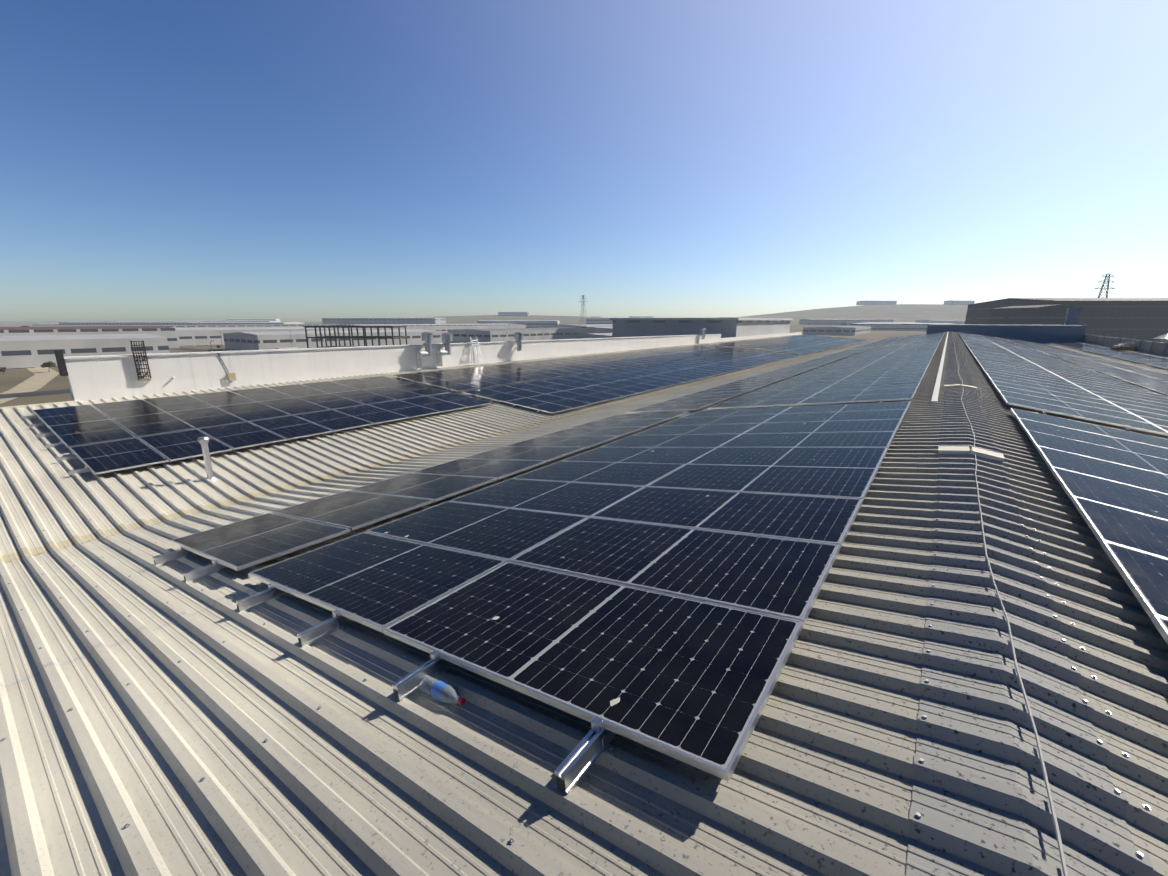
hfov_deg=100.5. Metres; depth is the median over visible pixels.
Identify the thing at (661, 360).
pv module
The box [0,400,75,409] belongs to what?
eave trim
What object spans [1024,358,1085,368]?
pv module
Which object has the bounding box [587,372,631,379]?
pv module
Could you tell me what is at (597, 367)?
pv module
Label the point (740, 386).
pv module
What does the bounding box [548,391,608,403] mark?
pv module
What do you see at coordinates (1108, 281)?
power pylon
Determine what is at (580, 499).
pv module
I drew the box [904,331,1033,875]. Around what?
ridge cap
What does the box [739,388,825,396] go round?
pv module
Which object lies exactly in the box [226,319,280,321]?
hill building
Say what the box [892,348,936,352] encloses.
pv module
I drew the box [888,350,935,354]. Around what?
pv module
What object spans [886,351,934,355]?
pv module
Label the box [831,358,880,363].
pv module
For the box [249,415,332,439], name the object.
pv module
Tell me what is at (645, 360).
pv module
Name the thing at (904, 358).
pv module
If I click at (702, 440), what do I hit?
pv module
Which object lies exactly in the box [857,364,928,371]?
pv module
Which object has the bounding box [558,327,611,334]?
neighbour hall
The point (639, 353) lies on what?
pv module
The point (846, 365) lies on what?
pv module
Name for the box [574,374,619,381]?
pv module
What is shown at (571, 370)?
pv module
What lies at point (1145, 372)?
pv module
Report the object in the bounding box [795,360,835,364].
pv module
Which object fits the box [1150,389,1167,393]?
pv module
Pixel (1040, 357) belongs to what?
pv module
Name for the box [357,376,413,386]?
pv module
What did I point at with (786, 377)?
pv module
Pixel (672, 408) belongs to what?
pv module
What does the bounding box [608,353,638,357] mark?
pv module
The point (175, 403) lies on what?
pv module
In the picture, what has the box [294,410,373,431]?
pv module
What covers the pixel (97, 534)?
valley closure
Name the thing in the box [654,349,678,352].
pv module
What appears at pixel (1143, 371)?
pv module
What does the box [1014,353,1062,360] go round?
pv module
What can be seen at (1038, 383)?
pv module
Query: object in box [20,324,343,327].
neighbour hall
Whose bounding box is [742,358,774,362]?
pv module
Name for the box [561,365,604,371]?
pv module
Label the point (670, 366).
pv module
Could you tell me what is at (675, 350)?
pv module
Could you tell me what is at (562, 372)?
pv module
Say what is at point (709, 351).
pv module
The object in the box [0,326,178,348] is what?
neighbour hall
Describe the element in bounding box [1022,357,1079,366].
pv module
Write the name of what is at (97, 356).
parapet coping
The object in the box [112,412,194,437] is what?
pv module
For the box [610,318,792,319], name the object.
adjacent hall roof edge
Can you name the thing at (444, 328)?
neighbour hall
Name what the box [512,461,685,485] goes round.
pv module
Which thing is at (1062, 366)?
pv module
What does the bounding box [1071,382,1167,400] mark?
pv module
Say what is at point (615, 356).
pv module
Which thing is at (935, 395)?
cable tray
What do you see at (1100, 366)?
pv module
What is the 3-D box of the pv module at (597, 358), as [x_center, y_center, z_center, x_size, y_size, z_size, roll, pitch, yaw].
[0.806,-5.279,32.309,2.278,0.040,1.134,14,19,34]
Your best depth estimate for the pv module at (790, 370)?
25.19 m
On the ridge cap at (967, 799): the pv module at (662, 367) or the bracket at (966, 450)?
the bracket at (966, 450)
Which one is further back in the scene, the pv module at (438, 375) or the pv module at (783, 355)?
the pv module at (783, 355)
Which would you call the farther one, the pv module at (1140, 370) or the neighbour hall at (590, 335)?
the neighbour hall at (590, 335)
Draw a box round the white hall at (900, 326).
[841,323,959,330]
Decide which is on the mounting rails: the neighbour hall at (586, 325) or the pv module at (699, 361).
the pv module at (699, 361)
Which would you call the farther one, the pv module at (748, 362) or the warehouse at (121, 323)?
the warehouse at (121, 323)
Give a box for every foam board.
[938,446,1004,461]
[944,384,976,389]
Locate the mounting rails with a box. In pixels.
[20,345,1153,794]
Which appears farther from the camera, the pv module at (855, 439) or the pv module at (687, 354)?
the pv module at (687, 354)
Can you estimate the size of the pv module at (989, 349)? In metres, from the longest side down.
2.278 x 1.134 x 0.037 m
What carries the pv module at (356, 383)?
on the mounting rails
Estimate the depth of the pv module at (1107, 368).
25.81 m
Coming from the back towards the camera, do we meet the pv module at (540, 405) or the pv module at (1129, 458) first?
the pv module at (540, 405)
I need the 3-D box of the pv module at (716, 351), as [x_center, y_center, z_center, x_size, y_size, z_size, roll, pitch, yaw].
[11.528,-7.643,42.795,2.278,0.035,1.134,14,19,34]
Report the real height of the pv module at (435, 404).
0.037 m
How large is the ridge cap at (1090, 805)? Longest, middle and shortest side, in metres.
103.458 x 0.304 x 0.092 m
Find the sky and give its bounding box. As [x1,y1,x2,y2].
[0,0,1167,321]
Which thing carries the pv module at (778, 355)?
on the mounting rails
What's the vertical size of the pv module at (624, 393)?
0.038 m
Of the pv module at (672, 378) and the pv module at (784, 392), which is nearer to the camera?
the pv module at (784, 392)
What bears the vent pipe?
on the roof at (76, 502)
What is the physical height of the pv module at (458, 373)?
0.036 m
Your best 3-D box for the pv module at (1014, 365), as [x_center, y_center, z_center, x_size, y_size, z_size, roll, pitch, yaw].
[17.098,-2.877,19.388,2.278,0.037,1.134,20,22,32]
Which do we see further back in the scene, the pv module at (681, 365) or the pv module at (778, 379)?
the pv module at (681, 365)
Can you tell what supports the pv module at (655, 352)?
on the mounting rails
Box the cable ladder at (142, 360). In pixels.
[130,340,150,378]
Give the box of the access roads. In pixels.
[0,347,207,398]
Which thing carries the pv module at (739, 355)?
on the mounting rails
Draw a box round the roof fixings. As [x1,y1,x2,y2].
[0,371,1150,844]
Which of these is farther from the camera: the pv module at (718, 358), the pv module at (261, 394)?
the pv module at (718, 358)
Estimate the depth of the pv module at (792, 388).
15.45 m
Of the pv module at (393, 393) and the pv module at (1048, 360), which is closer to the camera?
the pv module at (393, 393)
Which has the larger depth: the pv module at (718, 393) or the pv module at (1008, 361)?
the pv module at (1008, 361)
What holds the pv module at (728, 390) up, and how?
on the mounting rails
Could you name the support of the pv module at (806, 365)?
on the mounting rails
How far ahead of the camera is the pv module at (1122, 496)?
4.71 m
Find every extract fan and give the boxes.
[416,332,433,367]
[437,333,452,365]
[514,332,523,350]
[701,328,705,338]
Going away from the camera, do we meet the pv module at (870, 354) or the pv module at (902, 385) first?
the pv module at (902, 385)
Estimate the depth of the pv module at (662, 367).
29.57 m
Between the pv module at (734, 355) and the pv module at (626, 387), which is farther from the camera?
the pv module at (734, 355)
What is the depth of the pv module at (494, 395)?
18.68 m
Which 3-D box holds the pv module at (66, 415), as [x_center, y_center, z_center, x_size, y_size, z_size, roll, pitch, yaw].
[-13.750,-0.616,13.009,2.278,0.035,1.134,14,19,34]
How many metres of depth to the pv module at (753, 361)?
36.45 m
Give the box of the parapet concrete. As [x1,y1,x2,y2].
[1083,334,1167,355]
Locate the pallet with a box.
[1116,343,1135,349]
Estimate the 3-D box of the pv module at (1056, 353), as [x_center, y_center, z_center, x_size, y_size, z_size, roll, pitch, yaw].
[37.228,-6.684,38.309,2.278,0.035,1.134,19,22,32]
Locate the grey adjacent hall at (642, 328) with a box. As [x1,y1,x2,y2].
[612,320,790,337]
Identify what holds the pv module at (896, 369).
on the mounting rails
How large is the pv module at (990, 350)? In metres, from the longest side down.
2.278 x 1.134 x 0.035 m
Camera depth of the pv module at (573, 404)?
18.32 m
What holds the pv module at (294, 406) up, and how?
on the mounting rails
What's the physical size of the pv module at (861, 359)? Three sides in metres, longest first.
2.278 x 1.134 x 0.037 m
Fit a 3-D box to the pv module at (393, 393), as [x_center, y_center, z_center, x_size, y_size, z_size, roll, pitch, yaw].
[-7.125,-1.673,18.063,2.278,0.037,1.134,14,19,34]
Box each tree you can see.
[0,367,5,374]
[40,361,56,371]
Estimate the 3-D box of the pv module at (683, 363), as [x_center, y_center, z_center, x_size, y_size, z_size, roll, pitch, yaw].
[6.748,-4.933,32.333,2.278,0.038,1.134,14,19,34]
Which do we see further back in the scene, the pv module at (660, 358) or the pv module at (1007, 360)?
the pv module at (660, 358)
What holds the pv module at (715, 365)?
on the mounting rails
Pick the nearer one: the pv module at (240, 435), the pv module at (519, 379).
the pv module at (240, 435)
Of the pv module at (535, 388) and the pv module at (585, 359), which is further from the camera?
the pv module at (585, 359)
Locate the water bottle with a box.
[420,675,465,704]
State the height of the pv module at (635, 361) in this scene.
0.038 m
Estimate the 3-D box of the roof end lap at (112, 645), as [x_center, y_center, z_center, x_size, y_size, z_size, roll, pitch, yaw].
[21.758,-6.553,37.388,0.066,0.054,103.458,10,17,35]
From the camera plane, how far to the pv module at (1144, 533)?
3.88 m
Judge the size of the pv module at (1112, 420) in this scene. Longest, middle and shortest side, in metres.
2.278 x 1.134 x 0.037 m
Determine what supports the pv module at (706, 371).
on the mounting rails
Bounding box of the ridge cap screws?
[916,345,1143,857]
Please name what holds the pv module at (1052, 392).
on the mounting rails
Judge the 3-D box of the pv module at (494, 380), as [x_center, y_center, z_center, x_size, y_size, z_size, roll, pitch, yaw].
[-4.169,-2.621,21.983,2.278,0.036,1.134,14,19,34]
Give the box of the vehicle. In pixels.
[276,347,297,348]
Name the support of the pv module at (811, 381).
on the mounting rails
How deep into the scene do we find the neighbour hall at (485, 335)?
311.46 m
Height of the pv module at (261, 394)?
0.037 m
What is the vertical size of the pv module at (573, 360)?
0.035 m
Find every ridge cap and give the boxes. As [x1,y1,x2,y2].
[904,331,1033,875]
[952,331,1152,875]
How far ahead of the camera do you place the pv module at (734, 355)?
39.49 m
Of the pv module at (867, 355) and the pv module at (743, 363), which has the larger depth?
the pv module at (743, 363)
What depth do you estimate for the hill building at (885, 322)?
857.85 m
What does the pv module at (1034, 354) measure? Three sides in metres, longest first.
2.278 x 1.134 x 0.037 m
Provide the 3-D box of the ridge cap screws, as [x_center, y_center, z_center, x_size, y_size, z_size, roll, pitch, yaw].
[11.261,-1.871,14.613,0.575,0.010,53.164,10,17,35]
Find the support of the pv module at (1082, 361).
on the mounting rails
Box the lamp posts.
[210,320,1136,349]
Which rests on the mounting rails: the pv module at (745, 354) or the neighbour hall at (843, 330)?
the pv module at (745, 354)
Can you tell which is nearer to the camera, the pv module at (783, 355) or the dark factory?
the pv module at (783, 355)
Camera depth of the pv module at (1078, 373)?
19.98 m
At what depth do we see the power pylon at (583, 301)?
867.13 m
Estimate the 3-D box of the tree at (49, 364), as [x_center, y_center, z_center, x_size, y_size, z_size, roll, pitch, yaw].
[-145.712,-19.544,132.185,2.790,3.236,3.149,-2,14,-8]
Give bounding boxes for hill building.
[32,323,58,324]
[171,321,201,321]
[202,320,275,321]
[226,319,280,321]
[498,312,529,315]
[629,316,652,317]
[719,317,748,317]
[854,322,917,322]
[856,301,896,304]
[944,300,974,304]
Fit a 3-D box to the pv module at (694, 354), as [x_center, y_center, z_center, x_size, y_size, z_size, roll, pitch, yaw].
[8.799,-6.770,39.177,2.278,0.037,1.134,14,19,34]
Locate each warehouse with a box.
[59,322,189,324]
[185,322,304,324]
[322,318,445,323]
[477,320,559,327]
[586,318,612,323]
[799,319,893,324]
[915,320,964,324]
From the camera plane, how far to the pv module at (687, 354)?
38.20 m
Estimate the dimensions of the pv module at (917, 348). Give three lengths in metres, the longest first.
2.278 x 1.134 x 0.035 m
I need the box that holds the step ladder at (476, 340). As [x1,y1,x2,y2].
[470,336,484,364]
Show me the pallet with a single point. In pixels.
(1124, 346)
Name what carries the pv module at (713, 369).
on the mounting rails
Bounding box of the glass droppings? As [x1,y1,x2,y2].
[77,373,1156,705]
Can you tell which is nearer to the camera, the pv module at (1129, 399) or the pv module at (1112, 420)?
the pv module at (1112, 420)
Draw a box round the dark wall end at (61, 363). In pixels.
[54,350,68,375]
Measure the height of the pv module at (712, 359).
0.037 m
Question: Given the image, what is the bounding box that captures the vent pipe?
[197,436,216,480]
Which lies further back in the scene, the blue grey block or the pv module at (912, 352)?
the blue grey block
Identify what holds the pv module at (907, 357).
on the mounting rails
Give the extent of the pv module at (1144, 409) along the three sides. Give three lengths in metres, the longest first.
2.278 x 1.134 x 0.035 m
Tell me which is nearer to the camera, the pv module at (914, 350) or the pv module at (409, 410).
the pv module at (409, 410)
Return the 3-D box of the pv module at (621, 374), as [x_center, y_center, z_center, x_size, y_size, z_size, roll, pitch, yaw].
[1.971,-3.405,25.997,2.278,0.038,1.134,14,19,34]
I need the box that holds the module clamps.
[34,342,1165,754]
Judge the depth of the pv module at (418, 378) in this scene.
21.41 m
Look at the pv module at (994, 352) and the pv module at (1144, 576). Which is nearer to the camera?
the pv module at (1144, 576)
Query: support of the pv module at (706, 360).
on the mounting rails
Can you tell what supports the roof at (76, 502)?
on the roof underlay
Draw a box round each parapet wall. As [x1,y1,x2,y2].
[65,334,720,401]
[721,332,801,341]
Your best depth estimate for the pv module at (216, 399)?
15.65 m
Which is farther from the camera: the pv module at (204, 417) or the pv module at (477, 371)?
the pv module at (477, 371)
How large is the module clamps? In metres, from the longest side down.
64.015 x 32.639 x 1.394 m
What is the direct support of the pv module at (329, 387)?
on the mounting rails
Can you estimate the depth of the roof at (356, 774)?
2.32 m
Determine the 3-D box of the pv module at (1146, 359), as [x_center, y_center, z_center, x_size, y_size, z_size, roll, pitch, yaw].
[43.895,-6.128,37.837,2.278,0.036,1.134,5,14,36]
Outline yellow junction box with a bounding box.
[227,373,235,380]
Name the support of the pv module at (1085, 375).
on the mounting rails
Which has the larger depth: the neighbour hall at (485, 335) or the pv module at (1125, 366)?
the neighbour hall at (485, 335)
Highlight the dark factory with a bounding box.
[965,298,1167,341]
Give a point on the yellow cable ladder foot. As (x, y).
(145, 379)
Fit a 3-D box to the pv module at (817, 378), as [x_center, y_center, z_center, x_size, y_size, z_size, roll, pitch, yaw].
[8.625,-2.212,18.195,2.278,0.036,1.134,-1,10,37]
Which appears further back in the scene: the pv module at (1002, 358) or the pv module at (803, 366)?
the pv module at (803, 366)
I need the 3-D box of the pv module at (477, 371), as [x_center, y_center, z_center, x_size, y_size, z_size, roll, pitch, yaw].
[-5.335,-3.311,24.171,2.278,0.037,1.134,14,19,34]
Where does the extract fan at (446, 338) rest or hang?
attached to the white parapet wall at (95, 379)
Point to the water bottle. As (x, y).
(439, 690)
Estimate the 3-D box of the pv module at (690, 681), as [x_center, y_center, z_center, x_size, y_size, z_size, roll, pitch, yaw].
[-0.050,1.131,2.889,2.278,0.038,1.134,-1,11,37]
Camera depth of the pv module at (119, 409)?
13.86 m
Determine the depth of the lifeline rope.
1.97 m
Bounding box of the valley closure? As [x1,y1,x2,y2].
[0,340,871,561]
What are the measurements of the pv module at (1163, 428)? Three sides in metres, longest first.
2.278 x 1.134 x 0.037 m
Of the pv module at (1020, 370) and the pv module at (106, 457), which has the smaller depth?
the pv module at (106, 457)
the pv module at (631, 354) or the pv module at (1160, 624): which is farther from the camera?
the pv module at (631, 354)
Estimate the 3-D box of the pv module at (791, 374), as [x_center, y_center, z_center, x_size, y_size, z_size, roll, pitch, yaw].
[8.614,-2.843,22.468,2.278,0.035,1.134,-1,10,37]
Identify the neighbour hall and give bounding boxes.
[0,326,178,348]
[0,334,169,368]
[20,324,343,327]
[176,327,388,345]
[223,329,441,349]
[328,323,525,333]
[448,327,573,342]
[543,324,612,327]
[553,333,611,339]
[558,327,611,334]
[803,326,870,335]
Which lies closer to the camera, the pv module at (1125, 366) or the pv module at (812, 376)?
the pv module at (812, 376)
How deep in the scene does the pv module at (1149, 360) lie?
36.94 m
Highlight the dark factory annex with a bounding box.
[988,304,1082,324]
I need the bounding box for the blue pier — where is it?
[1064,307,1080,324]
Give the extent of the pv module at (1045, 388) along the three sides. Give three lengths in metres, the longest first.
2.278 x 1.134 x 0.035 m
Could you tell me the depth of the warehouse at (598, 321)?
792.03 m
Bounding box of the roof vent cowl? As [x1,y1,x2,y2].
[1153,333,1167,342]
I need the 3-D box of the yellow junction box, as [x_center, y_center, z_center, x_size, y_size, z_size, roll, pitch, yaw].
[-13.021,-2.266,17.943,0.100,0.270,0.230,10,17,35]
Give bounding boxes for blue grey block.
[926,324,1086,343]
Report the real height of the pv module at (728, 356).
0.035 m
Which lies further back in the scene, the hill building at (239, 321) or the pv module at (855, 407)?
the hill building at (239, 321)
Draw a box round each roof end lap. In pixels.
[0,409,719,687]
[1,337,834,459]
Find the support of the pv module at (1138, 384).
on the mounting rails
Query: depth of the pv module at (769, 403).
12.62 m
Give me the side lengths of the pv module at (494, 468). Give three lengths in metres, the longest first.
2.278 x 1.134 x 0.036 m
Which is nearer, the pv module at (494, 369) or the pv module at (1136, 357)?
the pv module at (494, 369)
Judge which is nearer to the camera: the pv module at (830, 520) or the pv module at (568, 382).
the pv module at (830, 520)
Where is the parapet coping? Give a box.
[64,334,716,358]
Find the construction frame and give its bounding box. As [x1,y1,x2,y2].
[303,326,407,347]
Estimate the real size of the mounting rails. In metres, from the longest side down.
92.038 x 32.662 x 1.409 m
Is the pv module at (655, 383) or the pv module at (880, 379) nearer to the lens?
the pv module at (880, 379)
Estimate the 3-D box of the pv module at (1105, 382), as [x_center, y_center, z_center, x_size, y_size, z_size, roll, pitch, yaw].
[18.250,-2.003,17.257,2.278,0.038,1.134,19,22,32]
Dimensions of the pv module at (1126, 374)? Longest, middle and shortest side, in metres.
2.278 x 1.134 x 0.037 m
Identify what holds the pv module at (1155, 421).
on the mounting rails
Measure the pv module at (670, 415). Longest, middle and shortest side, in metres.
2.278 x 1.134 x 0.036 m
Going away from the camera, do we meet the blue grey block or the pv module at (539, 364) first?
the pv module at (539, 364)
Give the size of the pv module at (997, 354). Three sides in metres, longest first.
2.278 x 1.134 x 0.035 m
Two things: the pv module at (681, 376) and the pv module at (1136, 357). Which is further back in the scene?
the pv module at (1136, 357)
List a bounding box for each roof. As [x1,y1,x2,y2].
[0,332,948,875]
[0,334,869,562]
[955,332,1167,875]
[1047,342,1167,373]
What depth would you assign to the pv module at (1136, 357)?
39.66 m
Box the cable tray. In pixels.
[931,332,947,403]
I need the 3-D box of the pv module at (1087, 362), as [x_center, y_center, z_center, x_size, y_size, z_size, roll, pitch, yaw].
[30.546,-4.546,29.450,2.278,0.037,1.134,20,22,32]
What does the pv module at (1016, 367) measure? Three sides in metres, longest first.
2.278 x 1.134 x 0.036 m
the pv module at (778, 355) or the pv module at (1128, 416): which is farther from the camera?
the pv module at (778, 355)
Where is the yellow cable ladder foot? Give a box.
[138,378,150,380]
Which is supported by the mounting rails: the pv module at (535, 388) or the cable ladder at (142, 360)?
the pv module at (535, 388)
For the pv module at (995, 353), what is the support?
on the mounting rails
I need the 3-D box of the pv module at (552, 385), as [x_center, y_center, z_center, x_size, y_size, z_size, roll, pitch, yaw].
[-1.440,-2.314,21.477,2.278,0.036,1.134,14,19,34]
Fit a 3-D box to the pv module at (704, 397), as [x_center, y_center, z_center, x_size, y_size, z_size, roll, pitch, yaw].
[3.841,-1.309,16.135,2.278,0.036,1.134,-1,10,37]
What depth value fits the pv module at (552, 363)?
28.70 m
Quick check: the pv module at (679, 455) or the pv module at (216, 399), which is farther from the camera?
the pv module at (216, 399)
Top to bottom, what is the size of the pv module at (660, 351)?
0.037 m
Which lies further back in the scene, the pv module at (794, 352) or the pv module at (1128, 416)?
the pv module at (794, 352)
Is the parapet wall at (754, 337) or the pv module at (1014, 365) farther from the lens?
the parapet wall at (754, 337)
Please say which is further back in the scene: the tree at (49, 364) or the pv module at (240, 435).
the tree at (49, 364)
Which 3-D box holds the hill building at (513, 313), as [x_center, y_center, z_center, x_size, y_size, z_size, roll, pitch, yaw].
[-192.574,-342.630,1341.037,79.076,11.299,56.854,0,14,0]
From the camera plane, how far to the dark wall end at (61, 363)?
14.44 m
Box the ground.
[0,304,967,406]
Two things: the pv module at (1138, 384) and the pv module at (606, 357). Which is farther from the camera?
the pv module at (606, 357)
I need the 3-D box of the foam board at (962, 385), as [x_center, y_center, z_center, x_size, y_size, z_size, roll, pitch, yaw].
[9.295,-1.276,11.997,0.641,0.086,0.260,10,17,35]
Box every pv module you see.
[32,404,109,426]
[48,419,135,447]
[69,438,168,474]
[91,399,164,419]
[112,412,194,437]
[138,429,232,461]
[143,395,213,412]
[167,407,245,428]
[170,513,350,570]
[189,391,256,406]
[198,422,286,449]
[216,402,290,421]
[230,387,293,401]
[248,532,507,632]
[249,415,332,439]
[259,397,329,414]
[266,384,328,396]
[271,491,433,530]
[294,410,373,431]
[296,393,364,409]
[300,381,359,392]
[330,390,395,404]
[331,378,387,389]
[333,405,408,423]
[349,473,496,501]
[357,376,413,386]
[362,387,423,399]
[365,501,587,560]
[368,400,439,417]
[383,561,802,781]
[389,384,449,395]
[390,373,441,382]
[400,396,467,412]
[411,458,546,479]
[414,371,464,379]
[422,380,479,391]
[428,392,492,407]
[436,369,481,376]
[447,378,499,388]
[450,478,644,516]
[454,367,498,374]
[463,388,525,401]
[463,447,585,461]
[465,375,518,384]
[471,366,516,372]
[485,373,535,382]
[485,386,542,397]
[490,364,532,370]
[503,363,544,369]
[503,371,551,379]
[503,436,618,448]
[505,398,572,412]
[506,383,561,393]
[510,517,839,624]
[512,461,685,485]
[519,370,566,377]
[520,361,558,367]
[526,380,578,390]
[527,394,591,408]
[531,360,569,365]
[534,368,579,375]
[539,426,645,436]
[541,378,592,387]
[544,359,583,364]
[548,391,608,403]
[551,366,592,373]
[558,358,592,363]
[559,376,608,384]
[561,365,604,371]
[561,447,714,463]
[565,388,623,399]
[570,357,601,361]
[571,418,668,427]
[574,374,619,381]
[577,364,615,369]
[581,356,612,360]
[582,385,637,396]
[585,362,625,368]
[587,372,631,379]
[591,355,621,359]
[591,486,862,547]
[596,411,688,420]
[597,361,635,366]
[597,383,650,392]
[599,371,641,377]
[600,354,630,358]
[600,434,740,447]
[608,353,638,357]
[609,360,645,365]
[609,369,653,375]
[609,380,662,390]
[615,353,645,356]
[619,359,652,364]
[622,367,663,373]
[624,352,652,355]
[625,378,673,387]
[625,403,711,412]
[628,358,660,362]
[631,366,671,371]
[634,351,661,354]
[634,423,760,434]
[636,357,669,361]
[637,376,683,384]
[641,350,669,353]
[643,365,680,370]
[645,356,676,360]
[646,350,674,353]
[646,398,725,406]
[647,464,877,499]
[648,374,693,382]
[650,363,687,368]
[653,355,683,359]
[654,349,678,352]
[657,372,702,380]
[659,362,696,367]
[659,414,777,425]
[660,354,689,358]
[662,349,687,351]
[663,394,738,401]
[665,348,693,350]
[665,354,695,357]
[666,371,710,377]
[668,361,702,365]
[671,353,701,356]
[676,369,718,376]
[677,347,704,349]
[677,360,708,364]
[678,390,750,397]
[679,352,708,355]
[681,406,791,417]
[684,359,715,363]
[685,368,724,374]
[687,351,714,354]
[688,447,887,469]
[690,351,719,354]
[691,358,722,362]
[692,366,732,372]
[692,386,760,393]
[696,350,722,353]
[698,357,727,361]
[699,365,738,370]
[702,383,769,390]
[703,356,733,360]
[704,349,729,352]
[706,349,733,351]
[707,398,806,409]
[708,364,744,369]
[709,355,738,359]
[713,355,741,358]
[714,363,749,368]
[717,380,777,386]
[719,354,747,357]
[719,431,895,448]
[720,362,754,366]
[723,393,815,402]
[724,378,785,384]
[725,361,760,365]
[726,353,752,356]
[731,346,756,348]
[731,353,758,355]
[731,360,765,364]
[733,352,760,354]
[734,375,792,381]
[736,359,770,363]
[739,351,763,354]
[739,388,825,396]
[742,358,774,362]
[743,419,901,433]
[745,373,798,378]
[748,357,778,361]
[751,384,832,392]
[752,371,804,376]
[753,356,782,360]
[757,355,785,359]
[759,369,810,374]
[760,355,789,358]
[762,381,837,388]
[763,409,906,422]
[764,354,792,357]
[766,367,815,372]
[770,353,796,356]
[770,377,845,385]
[773,366,819,370]
[777,364,824,369]
[778,374,850,382]
[780,401,910,413]
[781,351,807,354]
[784,363,828,367]
[787,372,854,379]
[788,361,832,366]
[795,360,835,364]
[795,370,858,376]
[797,392,914,404]
[798,359,839,363]
[801,368,861,374]
[806,357,844,361]
[809,365,867,371]
[809,387,917,397]
[815,364,869,369]
[818,382,919,392]
[820,362,872,367]
[823,361,874,366]
[827,378,921,387]
[829,359,878,364]
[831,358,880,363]
[835,374,923,383]
[837,357,882,361]
[840,355,885,360]
[840,371,924,380]
[842,354,887,359]
[848,353,889,357]
[848,368,926,376]
[851,352,891,356]
[853,366,927,373]
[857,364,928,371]
[861,362,929,369]
[866,360,930,366]
[870,358,931,364]
[872,357,932,363]
[875,355,932,361]
[879,354,933,359]
[881,353,934,358]
[883,352,934,357]
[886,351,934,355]
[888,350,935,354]
[890,349,936,353]
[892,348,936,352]
[895,346,937,350]
[967,346,1011,352]
[968,347,1013,353]
[969,347,1017,355]
[969,348,1019,356]
[970,349,1021,357]
[970,350,1023,358]
[971,351,1027,360]
[972,352,1029,361]
[973,353,1033,363]
[974,355,1037,365]
[974,356,1041,367]
[976,357,1044,369]
[977,359,1051,372]
[978,361,1054,374]
[979,363,1060,377]
[981,365,1068,381]
[982,367,1076,385]
[984,370,1084,389]
[986,373,1091,393]
[988,376,1105,400]
[991,380,1117,406]
[994,384,1131,413]
[998,389,1151,423]
[1002,396,1167,435]
[1010,408,1167,447]
[1011,351,1057,358]
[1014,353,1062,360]
[1016,354,1065,361]
[1017,418,1167,458]
[1018,355,1071,363]
[1020,356,1074,364]
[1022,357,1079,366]
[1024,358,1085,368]
[1025,429,1167,474]
[1028,360,1090,370]
[1030,361,1096,372]
[1034,363,1102,374]
[1036,350,1076,356]
[1036,364,1111,377]
[1036,445,1167,493]
[1040,366,1116,379]
[1045,369,1125,382]
[1050,371,1133,385]
[1050,467,1167,519]
[1053,373,1145,389]
[1059,358,1109,365]
[1059,376,1156,393]
[1062,359,1112,366]
[1065,360,1119,368]
[1065,379,1167,397]
[1068,361,1123,369]
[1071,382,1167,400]
[1071,496,1167,558]
[1072,362,1130,371]
[1077,364,1137,373]
[1079,386,1167,403]
[1080,365,1144,375]
[1085,367,1151,377]
[1087,390,1167,406]
[1090,368,1162,380]
[1096,370,1165,381]
[1097,395,1167,410]
[1099,362,1150,370]
[1100,540,1167,618]
[1102,353,1138,354]
[1102,372,1167,383]
[1106,354,1145,355]
[1108,374,1167,384]
[1108,401,1167,415]
[1110,365,1162,373]
[1111,355,1150,356]
[1113,366,1167,374]
[1114,356,1155,357]
[1115,377,1167,386]
[1116,357,1156,357]
[1117,367,1167,375]
[1120,357,1161,358]
[1120,407,1167,420]
[1123,380,1167,387]
[1124,358,1167,359]
[1124,369,1167,376]
[1128,359,1167,360]
[1131,382,1167,389]
[1133,360,1167,361]
[1136,415,1167,426]
[1137,361,1167,362]
[1140,385,1167,391]
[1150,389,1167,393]
[1151,615,1167,644]
[1153,424,1167,431]
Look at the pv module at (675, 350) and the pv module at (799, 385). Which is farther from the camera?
the pv module at (675, 350)
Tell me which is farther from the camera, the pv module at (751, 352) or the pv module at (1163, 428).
the pv module at (751, 352)
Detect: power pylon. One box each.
[579,295,586,323]
[1095,273,1114,297]
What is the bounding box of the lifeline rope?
[953,338,1067,875]
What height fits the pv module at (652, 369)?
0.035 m
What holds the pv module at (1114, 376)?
on the mounting rails
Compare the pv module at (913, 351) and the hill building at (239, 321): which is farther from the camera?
the hill building at (239, 321)
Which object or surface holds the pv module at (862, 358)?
on the mounting rails
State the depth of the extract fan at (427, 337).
23.99 m
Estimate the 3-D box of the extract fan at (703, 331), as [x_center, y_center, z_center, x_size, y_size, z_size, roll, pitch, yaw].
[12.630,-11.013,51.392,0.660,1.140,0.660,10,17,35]
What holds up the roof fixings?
attached to the roof at (356, 774)
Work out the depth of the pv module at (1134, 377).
21.41 m
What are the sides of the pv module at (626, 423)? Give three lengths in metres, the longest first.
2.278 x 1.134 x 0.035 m
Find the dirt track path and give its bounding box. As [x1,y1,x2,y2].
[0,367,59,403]

